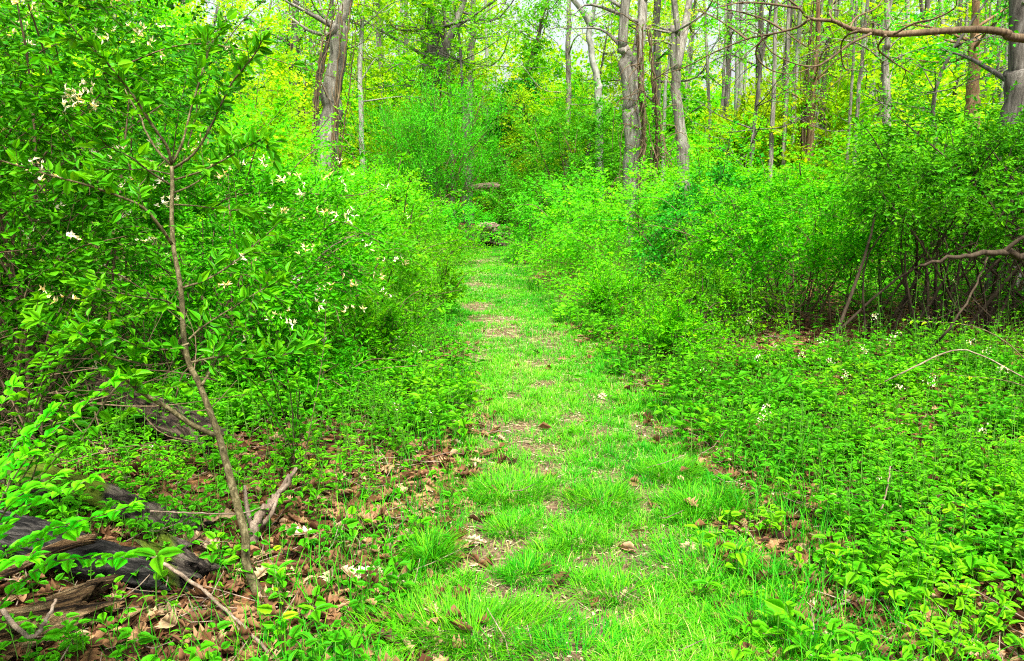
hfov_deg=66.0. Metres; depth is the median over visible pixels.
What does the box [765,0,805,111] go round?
woodland tree
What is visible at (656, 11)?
woodland tree
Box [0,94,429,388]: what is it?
honeysuckle bush
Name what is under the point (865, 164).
leafy shrub
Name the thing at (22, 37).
woodland tree
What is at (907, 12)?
pale trunk tree
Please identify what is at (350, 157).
understory shrub
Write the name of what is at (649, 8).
woodland tree
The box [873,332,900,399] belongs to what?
flowering herb
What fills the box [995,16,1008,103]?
woodland tree
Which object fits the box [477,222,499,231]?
fallen log
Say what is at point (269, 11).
woodland tree
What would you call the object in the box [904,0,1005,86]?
woodland tree
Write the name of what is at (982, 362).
flowering herb
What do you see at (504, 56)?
woodland tree
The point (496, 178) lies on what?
leafy shrub
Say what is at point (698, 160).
leafy shrub
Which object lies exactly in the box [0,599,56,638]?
fallen stick
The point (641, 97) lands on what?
climbing vine
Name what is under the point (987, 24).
woodland tree
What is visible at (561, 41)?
sky
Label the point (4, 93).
understory shrub
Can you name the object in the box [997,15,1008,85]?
woodland tree
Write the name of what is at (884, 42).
woodland tree
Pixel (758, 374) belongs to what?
flowering herb
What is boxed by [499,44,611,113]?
understory shrub
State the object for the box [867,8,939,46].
woodland tree
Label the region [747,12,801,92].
woodland tree
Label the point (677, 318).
weed clump
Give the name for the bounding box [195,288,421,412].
weed clump
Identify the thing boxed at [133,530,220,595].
broken log chunk
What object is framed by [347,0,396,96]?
woodland tree
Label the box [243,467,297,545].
dead branch
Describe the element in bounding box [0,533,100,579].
wood slab
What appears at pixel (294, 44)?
climbing vine
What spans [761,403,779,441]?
flowering herb
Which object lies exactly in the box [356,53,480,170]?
understory shrub
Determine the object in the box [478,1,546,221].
ivy covered tree
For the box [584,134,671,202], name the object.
understory shrub
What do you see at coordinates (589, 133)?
leafy shrub
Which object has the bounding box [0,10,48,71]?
woodland tree
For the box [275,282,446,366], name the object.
weed clump
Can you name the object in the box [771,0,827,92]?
woodland tree
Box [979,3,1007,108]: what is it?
woodland tree
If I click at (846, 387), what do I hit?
flowering herb
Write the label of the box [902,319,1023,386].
arching cane
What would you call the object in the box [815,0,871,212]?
woodland tree
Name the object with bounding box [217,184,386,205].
bare cane
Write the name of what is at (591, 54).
lichen tree
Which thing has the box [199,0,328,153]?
ivy covered tree
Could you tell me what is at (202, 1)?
woodland tree
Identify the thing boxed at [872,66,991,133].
understory shrub
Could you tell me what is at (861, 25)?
pale trunk tree
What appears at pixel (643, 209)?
multiflora rose
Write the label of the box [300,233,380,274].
bare cane
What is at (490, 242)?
deadwood heap
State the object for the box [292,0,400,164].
slender tree
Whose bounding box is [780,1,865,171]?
woodland tree
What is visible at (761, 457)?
flowering herb
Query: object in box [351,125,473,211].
leafy shrub
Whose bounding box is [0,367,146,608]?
honeysuckle shoots
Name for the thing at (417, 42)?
climbing vine
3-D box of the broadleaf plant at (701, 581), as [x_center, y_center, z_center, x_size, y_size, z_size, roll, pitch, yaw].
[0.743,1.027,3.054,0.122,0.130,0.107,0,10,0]
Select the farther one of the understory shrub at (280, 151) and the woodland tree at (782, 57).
the woodland tree at (782, 57)
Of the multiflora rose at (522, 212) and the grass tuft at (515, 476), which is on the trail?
the grass tuft at (515, 476)
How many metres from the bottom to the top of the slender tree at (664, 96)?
14.897 m
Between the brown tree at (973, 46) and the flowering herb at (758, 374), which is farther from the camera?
the brown tree at (973, 46)
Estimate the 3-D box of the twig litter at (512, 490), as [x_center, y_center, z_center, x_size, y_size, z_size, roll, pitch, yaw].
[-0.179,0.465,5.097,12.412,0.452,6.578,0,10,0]
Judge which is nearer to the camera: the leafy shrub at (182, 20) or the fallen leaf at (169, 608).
the fallen leaf at (169, 608)
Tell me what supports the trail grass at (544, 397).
on the trail
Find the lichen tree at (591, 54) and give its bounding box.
[570,0,637,232]
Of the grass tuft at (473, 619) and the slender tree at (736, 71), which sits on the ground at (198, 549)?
the slender tree at (736, 71)
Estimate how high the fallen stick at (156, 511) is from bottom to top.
0.116 m
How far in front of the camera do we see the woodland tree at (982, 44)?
35.66 m
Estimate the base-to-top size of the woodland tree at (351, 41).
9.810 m
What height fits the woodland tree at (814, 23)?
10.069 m
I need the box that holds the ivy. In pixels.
[474,75,548,150]
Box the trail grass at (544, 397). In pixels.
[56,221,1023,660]
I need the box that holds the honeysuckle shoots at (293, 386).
[217,288,334,474]
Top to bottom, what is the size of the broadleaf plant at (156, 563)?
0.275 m
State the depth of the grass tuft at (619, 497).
4.00 m
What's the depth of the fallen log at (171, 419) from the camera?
4.58 m
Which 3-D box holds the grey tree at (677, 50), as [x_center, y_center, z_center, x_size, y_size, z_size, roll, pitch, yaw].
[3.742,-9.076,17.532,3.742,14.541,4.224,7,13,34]
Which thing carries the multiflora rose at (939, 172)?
on the ground at (198, 549)
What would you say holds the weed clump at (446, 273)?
on the ground at (198, 549)
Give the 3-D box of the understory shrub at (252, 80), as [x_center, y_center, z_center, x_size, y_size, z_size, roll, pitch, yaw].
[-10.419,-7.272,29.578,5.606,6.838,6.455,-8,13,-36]
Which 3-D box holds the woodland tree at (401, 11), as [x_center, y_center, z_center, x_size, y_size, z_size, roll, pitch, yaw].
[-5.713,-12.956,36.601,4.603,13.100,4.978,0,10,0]
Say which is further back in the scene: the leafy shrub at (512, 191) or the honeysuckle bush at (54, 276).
the leafy shrub at (512, 191)
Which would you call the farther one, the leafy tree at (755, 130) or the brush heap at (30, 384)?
the leafy tree at (755, 130)
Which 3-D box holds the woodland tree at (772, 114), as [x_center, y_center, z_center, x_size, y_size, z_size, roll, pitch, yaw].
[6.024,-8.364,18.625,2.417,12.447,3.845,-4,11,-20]
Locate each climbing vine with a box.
[256,0,325,162]
[288,0,382,215]
[390,0,462,206]
[501,0,566,88]
[596,12,700,242]
[789,0,848,218]
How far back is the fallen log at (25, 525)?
3.00 m
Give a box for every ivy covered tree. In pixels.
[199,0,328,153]
[347,0,519,227]
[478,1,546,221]
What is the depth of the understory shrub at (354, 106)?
31.94 m
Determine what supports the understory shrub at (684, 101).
on the ground at (198, 549)
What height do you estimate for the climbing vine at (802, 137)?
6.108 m
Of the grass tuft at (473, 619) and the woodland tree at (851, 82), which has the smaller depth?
the grass tuft at (473, 619)
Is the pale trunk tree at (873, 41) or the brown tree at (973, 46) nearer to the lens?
the brown tree at (973, 46)
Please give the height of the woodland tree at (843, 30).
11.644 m
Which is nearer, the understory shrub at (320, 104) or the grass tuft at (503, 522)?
the grass tuft at (503, 522)
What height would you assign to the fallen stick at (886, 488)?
0.470 m
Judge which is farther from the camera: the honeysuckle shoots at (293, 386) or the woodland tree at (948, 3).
the woodland tree at (948, 3)
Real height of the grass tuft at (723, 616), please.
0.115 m
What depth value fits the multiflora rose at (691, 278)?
7.84 m
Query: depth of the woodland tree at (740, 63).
23.98 m
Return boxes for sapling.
[0,0,334,594]
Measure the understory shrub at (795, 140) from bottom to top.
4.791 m
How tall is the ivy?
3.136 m
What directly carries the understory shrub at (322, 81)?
on the ground at (198, 549)
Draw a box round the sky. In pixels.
[21,0,996,129]
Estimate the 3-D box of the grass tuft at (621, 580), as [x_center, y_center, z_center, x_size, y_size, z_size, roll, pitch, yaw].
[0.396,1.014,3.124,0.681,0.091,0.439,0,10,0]
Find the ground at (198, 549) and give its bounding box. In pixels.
[0,181,1023,660]
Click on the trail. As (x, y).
(555, 503)
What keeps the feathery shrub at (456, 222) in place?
on the ground at (198, 549)
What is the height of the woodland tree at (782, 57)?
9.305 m
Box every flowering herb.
[752,412,774,484]
[753,351,763,384]
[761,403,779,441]
[792,349,805,390]
[819,358,831,404]
[839,369,854,403]
[852,347,870,396]
[861,314,876,360]
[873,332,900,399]
[890,384,906,439]
[911,373,936,444]
[957,338,977,373]
[972,423,997,477]
[974,347,990,385]
[990,366,1007,402]
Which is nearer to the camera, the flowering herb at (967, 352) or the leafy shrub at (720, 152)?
the flowering herb at (967, 352)
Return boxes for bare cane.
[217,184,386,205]
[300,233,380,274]
[857,349,1023,396]
[922,257,987,355]
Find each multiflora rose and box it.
[468,152,748,292]
[492,161,629,267]
[593,108,845,301]
[616,150,954,337]
[631,253,801,348]
[801,81,1023,346]
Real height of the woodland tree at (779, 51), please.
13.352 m
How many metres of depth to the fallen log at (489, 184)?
21.72 m
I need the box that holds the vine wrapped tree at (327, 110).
[245,0,352,180]
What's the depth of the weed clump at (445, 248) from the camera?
12.50 m
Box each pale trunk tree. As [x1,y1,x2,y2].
[789,0,891,145]
[807,0,986,101]
[851,0,894,140]
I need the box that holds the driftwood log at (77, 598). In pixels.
[0,574,126,660]
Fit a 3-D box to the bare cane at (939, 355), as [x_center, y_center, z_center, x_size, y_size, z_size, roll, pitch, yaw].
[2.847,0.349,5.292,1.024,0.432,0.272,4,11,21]
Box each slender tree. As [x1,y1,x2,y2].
[215,0,284,98]
[228,0,271,114]
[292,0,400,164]
[442,0,526,210]
[514,0,621,224]
[659,7,672,211]
[666,0,844,157]
[685,0,804,115]
[690,0,748,135]
[748,0,896,232]
[791,0,843,151]
[806,0,1004,148]
[859,0,1001,115]
[932,0,990,125]
[957,1,1000,90]
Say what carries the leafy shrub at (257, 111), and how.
on the ground at (198, 549)
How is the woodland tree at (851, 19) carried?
on the ground at (198, 549)
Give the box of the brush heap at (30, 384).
[0,266,246,467]
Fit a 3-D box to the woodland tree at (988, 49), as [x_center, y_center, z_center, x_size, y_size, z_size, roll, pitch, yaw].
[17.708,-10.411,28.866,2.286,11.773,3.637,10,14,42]
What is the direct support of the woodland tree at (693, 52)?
on the ground at (198, 549)
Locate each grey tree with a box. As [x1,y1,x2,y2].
[396,0,532,223]
[601,0,725,190]
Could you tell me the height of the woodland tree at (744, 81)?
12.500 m
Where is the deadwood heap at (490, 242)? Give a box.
[427,228,517,246]
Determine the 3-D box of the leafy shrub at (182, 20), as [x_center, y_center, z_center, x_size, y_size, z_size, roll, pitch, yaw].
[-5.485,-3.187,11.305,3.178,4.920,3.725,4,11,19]
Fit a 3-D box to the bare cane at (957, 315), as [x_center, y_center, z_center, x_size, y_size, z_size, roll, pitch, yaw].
[3.467,-0.156,6.395,0.383,0.902,0.513,-6,12,-27]
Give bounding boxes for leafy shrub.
[0,0,291,279]
[138,0,327,251]
[200,63,310,225]
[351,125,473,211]
[460,172,534,224]
[461,157,528,215]
[465,161,579,232]
[496,58,594,223]
[499,60,698,237]
[618,139,812,255]
[647,111,805,220]
[765,104,997,280]
[769,111,997,222]
[819,116,983,201]
[901,94,1023,314]
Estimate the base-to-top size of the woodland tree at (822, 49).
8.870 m
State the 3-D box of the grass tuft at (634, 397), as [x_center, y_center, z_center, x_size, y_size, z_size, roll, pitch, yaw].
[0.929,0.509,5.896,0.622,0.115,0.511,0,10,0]
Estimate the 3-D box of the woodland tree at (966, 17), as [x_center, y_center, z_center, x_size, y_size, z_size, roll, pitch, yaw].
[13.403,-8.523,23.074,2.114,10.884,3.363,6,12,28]
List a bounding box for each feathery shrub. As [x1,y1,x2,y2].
[307,59,524,235]
[417,197,507,247]
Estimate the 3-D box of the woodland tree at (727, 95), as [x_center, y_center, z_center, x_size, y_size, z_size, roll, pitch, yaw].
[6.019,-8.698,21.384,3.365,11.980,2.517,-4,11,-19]
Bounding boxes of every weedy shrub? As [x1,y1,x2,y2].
[58,35,362,266]
[144,146,438,292]
[237,172,461,337]
[249,152,466,263]
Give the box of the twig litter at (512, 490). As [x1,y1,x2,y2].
[0,310,1023,660]
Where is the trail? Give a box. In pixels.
[399,221,761,660]
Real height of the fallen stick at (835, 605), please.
0.035 m
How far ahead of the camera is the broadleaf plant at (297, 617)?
2.78 m
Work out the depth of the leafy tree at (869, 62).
19.51 m
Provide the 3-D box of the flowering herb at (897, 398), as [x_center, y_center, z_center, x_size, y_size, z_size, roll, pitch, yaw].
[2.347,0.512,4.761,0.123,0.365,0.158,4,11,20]
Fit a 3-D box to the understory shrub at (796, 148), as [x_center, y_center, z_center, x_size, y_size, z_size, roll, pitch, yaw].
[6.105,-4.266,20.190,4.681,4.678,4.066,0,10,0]
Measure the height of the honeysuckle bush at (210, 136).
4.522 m
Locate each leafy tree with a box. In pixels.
[112,0,304,209]
[359,0,552,227]
[520,1,657,218]
[655,0,873,197]
[784,0,999,185]
[817,0,1008,259]
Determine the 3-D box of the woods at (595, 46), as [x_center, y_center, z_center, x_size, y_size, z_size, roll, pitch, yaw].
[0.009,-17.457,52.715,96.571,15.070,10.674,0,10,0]
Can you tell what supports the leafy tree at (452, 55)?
on the ground at (198, 549)
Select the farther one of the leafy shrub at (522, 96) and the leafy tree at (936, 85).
the leafy shrub at (522, 96)
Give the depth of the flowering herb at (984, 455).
4.01 m
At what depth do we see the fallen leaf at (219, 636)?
2.73 m
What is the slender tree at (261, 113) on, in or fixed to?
on the ground at (198, 549)
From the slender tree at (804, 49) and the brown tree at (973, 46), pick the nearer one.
the brown tree at (973, 46)
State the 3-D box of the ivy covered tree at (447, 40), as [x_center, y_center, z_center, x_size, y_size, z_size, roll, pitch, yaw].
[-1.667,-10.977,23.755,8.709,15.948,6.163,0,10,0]
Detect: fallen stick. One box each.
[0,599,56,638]
[150,506,261,514]
[150,557,271,655]
[808,598,884,628]
[870,466,890,537]
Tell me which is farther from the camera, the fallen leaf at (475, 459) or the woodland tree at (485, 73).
the woodland tree at (485, 73)
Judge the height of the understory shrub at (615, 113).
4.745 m
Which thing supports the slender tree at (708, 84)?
on the ground at (198, 549)
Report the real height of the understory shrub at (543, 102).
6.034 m
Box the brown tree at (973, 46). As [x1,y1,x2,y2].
[862,0,1007,258]
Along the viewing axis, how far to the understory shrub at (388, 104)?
27.10 m
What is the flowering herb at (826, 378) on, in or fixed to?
on the ground at (198, 549)
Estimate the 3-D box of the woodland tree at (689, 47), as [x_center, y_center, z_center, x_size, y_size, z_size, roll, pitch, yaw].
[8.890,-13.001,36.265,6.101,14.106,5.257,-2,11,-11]
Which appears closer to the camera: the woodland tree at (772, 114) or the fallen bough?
the fallen bough
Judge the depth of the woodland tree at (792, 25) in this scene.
43.52 m
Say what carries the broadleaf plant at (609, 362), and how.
on the trail
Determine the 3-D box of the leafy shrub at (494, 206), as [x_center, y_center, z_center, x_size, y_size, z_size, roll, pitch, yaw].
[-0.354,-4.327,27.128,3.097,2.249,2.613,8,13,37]
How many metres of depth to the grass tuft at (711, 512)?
3.90 m
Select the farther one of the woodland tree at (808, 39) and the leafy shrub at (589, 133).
the woodland tree at (808, 39)
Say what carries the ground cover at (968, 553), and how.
on the ground at (198, 549)
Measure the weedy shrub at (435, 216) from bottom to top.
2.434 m
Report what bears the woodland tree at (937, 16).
on the ground at (198, 549)
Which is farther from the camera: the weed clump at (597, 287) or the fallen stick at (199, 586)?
the weed clump at (597, 287)
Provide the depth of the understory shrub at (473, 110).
33.92 m
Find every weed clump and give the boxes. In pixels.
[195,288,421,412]
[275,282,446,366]
[363,245,491,315]
[378,223,488,277]
[409,211,497,265]
[553,255,664,317]
[595,285,776,370]
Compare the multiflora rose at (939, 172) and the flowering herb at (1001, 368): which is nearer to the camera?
the flowering herb at (1001, 368)
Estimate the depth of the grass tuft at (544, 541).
3.47 m
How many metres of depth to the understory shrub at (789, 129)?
20.02 m
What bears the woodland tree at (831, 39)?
on the ground at (198, 549)
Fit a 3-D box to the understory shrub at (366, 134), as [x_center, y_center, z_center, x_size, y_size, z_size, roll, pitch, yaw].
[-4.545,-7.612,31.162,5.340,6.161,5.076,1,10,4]
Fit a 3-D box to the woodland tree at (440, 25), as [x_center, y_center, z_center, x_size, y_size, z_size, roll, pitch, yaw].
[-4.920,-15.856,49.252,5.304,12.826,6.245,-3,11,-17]
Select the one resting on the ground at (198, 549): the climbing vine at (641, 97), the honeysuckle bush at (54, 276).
the honeysuckle bush at (54, 276)
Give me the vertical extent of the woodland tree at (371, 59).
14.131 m
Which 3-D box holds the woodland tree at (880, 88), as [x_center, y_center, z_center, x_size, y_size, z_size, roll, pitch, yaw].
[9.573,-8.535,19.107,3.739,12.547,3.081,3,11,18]
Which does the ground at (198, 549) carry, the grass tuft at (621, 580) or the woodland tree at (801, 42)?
the woodland tree at (801, 42)
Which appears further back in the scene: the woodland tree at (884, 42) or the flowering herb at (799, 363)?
the woodland tree at (884, 42)
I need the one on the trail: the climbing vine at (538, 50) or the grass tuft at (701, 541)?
the grass tuft at (701, 541)
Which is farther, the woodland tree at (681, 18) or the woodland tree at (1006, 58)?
the woodland tree at (681, 18)
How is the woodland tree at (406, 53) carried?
on the ground at (198, 549)
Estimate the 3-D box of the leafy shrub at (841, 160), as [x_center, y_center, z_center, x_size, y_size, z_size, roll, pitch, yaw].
[5.776,-1.953,11.184,4.207,2.466,3.696,8,13,38]
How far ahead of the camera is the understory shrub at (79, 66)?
18.07 m
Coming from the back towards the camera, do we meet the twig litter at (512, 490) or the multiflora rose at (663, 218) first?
the multiflora rose at (663, 218)
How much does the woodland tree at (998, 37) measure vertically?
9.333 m
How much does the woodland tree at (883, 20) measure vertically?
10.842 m
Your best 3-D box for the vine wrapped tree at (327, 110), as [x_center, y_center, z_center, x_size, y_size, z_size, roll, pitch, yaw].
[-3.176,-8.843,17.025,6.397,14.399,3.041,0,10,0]
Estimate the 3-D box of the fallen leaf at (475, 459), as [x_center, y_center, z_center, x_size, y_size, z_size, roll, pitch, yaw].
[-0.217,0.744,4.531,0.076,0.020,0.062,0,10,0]
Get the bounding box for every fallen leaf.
[157,600,190,614]
[176,620,198,639]
[209,609,238,622]
[210,629,225,644]
[253,550,272,558]
[254,565,269,578]
[294,526,311,534]
[353,566,369,577]
[422,601,437,612]
[465,534,483,543]
[469,457,480,462]
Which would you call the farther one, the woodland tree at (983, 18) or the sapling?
the woodland tree at (983, 18)
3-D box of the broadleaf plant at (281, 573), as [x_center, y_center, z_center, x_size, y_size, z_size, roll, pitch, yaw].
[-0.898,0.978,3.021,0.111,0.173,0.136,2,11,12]
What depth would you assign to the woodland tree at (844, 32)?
27.20 m
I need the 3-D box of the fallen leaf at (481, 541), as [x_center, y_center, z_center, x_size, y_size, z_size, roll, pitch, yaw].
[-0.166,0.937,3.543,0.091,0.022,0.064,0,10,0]
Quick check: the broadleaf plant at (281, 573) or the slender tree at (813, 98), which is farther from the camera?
the slender tree at (813, 98)
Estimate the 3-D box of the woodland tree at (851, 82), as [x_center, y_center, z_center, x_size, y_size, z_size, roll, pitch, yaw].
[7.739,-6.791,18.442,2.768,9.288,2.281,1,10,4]
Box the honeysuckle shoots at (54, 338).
[0,281,188,511]
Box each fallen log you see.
[0,457,216,537]
[0,510,176,594]
[75,367,229,454]
[465,182,499,192]
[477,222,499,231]
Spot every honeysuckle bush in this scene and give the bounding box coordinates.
[0,0,290,329]
[0,0,334,438]
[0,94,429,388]
[0,129,189,454]
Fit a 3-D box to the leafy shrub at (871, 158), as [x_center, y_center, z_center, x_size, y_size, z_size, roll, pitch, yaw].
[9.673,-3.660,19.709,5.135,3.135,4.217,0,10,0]
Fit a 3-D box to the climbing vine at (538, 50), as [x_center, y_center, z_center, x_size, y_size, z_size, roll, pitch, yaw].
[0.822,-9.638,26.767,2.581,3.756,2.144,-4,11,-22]
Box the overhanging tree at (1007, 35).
[663,0,1023,133]
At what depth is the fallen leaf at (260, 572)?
3.17 m
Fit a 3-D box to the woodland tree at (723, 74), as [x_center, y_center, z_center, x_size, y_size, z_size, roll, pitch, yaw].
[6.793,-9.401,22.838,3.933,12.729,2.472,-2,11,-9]
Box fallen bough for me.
[919,236,1023,266]
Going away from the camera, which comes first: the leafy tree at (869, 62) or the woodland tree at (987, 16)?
the leafy tree at (869, 62)
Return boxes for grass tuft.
[332,574,610,660]
[380,522,488,570]
[434,464,564,509]
[451,599,675,660]
[470,509,549,539]
[484,548,572,588]
[513,531,577,566]
[531,557,692,610]
[543,518,620,554]
[555,472,647,519]
[607,388,665,408]
[617,528,793,597]
[625,451,719,487]
[639,478,784,524]
[652,587,888,660]
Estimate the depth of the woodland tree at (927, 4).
21.77 m
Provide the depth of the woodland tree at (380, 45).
30.98 m
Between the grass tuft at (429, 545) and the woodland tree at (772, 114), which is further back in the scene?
the woodland tree at (772, 114)
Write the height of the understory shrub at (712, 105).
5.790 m
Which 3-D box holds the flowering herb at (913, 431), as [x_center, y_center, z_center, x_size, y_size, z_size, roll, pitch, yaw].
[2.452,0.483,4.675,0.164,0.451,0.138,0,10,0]
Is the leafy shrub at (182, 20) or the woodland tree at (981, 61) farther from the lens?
the woodland tree at (981, 61)
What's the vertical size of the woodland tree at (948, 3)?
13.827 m
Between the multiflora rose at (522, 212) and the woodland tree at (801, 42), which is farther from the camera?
the woodland tree at (801, 42)
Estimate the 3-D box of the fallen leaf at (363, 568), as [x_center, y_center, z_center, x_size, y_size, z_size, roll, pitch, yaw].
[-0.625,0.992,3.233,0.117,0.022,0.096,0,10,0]
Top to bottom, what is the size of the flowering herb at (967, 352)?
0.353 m
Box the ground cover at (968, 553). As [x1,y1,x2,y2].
[0,215,1023,660]
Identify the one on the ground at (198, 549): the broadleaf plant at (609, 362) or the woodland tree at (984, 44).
the woodland tree at (984, 44)
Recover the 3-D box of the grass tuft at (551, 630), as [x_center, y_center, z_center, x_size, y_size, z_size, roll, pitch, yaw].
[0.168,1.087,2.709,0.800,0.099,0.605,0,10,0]
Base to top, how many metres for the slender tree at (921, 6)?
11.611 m
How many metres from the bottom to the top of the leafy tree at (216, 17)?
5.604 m
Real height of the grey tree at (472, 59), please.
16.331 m
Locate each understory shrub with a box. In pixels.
[0,51,85,227]
[9,0,238,228]
[196,105,311,225]
[201,24,357,171]
[224,41,273,114]
[302,63,356,127]
[336,110,387,200]
[338,56,460,203]
[339,61,402,198]
[349,86,486,214]
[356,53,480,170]
[446,71,505,197]
[455,79,571,211]
[497,64,618,217]
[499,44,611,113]
[548,100,648,194]
[555,67,715,216]
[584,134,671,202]
[666,66,843,219]
[688,85,733,134]
[689,66,798,195]
[690,86,764,127]
[788,90,848,202]
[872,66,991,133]
[874,42,999,133]
[979,88,1003,124]
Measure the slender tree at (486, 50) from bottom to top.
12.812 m
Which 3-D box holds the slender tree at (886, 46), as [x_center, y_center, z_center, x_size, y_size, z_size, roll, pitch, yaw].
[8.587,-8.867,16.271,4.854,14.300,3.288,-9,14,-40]
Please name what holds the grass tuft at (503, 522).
on the trail
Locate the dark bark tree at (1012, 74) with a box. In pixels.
[903,0,1023,298]
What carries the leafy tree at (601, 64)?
on the ground at (198, 549)
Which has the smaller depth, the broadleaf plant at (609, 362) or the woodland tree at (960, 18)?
the broadleaf plant at (609, 362)
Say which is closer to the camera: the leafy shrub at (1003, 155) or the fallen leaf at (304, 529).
the fallen leaf at (304, 529)
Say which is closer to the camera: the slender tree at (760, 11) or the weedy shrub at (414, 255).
the weedy shrub at (414, 255)
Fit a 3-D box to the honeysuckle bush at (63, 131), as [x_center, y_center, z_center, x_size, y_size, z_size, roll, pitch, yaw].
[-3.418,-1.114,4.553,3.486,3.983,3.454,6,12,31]
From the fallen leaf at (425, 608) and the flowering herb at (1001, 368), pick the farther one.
the flowering herb at (1001, 368)
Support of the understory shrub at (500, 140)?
on the ground at (198, 549)
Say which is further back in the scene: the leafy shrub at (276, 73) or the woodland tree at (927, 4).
the woodland tree at (927, 4)
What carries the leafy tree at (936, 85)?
on the ground at (198, 549)
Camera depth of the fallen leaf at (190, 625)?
2.77 m
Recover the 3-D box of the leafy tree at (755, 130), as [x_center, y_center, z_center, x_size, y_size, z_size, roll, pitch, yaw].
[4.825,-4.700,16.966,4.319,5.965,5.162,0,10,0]
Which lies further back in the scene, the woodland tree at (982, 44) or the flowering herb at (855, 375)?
the woodland tree at (982, 44)
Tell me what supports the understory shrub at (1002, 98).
on the ground at (198, 549)
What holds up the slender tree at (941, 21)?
on the ground at (198, 549)
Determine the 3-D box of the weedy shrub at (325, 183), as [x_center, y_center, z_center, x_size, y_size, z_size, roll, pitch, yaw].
[-2.902,-1.322,10.535,3.740,2.415,3.654,-3,11,-17]
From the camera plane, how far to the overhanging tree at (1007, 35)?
5.38 m
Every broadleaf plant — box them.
[134,547,184,607]
[264,615,299,631]
[265,560,295,592]
[296,603,332,630]
[603,359,618,370]
[689,576,723,601]
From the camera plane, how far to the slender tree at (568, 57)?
24.85 m
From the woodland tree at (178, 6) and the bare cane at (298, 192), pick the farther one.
the woodland tree at (178, 6)
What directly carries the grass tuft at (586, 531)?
on the trail
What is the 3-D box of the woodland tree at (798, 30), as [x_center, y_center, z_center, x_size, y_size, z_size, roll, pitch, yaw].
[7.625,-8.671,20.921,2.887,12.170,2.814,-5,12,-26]
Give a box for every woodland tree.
[0,4,42,83]
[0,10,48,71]
[122,0,203,71]
[151,0,244,62]
[227,0,378,104]
[241,0,327,87]
[271,0,325,103]
[275,0,454,188]
[304,0,452,201]
[318,17,373,70]
[319,0,421,109]
[342,0,482,132]
[345,0,428,91]
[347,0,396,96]
[356,0,419,75]
[363,1,496,211]
[380,0,517,220]
[403,0,478,90]
[403,3,493,72]
[466,0,522,93]
[568,0,743,221]
[571,0,708,111]
[582,0,685,106]
[629,0,731,123]
[644,0,735,108]
[644,0,756,114]
[693,0,781,93]
[694,0,773,115]
[695,0,808,117]
[706,0,793,132]
[729,0,847,112]
[742,0,792,118]
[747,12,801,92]
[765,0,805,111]
[765,0,843,81]
[765,4,859,127]
[767,0,851,192]
[768,3,869,216]
[769,0,815,204]
[770,29,809,84]
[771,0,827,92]
[776,0,852,118]
[777,0,846,94]
[779,0,824,164]
[780,0,902,91]
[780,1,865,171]
[783,0,916,164]
[783,1,869,179]
[797,0,904,99]
[803,0,861,180]
[806,0,845,141]
[807,0,869,164]
[814,0,933,90]
[815,0,865,129]
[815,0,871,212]
[826,0,963,141]
[837,0,920,116]
[858,0,950,81]
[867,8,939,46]
[870,0,964,148]
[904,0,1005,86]
[911,0,955,66]
[917,0,1000,132]
[931,0,983,86]
[934,0,1003,107]
[941,0,1007,135]
[946,1,1007,91]
[946,54,1007,69]
[949,1,1000,94]
[950,0,1005,90]
[954,0,1008,77]
[961,4,1004,90]
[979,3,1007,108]
[980,0,1002,97]
[980,0,1007,119]
[983,0,1005,97]
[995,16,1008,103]
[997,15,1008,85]
[997,25,1007,108]
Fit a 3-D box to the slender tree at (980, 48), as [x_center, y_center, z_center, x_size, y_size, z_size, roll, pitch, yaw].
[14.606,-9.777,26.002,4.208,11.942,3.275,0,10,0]
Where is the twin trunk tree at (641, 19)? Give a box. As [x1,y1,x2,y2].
[519,0,647,254]
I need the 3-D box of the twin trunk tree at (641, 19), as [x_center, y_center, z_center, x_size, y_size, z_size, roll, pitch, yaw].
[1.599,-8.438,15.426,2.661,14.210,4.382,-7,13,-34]
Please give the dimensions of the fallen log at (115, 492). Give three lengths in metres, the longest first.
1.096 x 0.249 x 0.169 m
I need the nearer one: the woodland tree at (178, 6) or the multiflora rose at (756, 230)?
the multiflora rose at (756, 230)
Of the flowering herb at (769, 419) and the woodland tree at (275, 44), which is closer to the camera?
the flowering herb at (769, 419)
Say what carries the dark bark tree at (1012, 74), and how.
on the ground at (198, 549)
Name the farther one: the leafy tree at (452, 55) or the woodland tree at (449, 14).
the woodland tree at (449, 14)
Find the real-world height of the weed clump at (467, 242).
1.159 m
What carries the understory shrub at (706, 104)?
on the ground at (198, 549)
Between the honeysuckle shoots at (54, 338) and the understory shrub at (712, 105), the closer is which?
the honeysuckle shoots at (54, 338)
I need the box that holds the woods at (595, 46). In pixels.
[13,0,995,131]

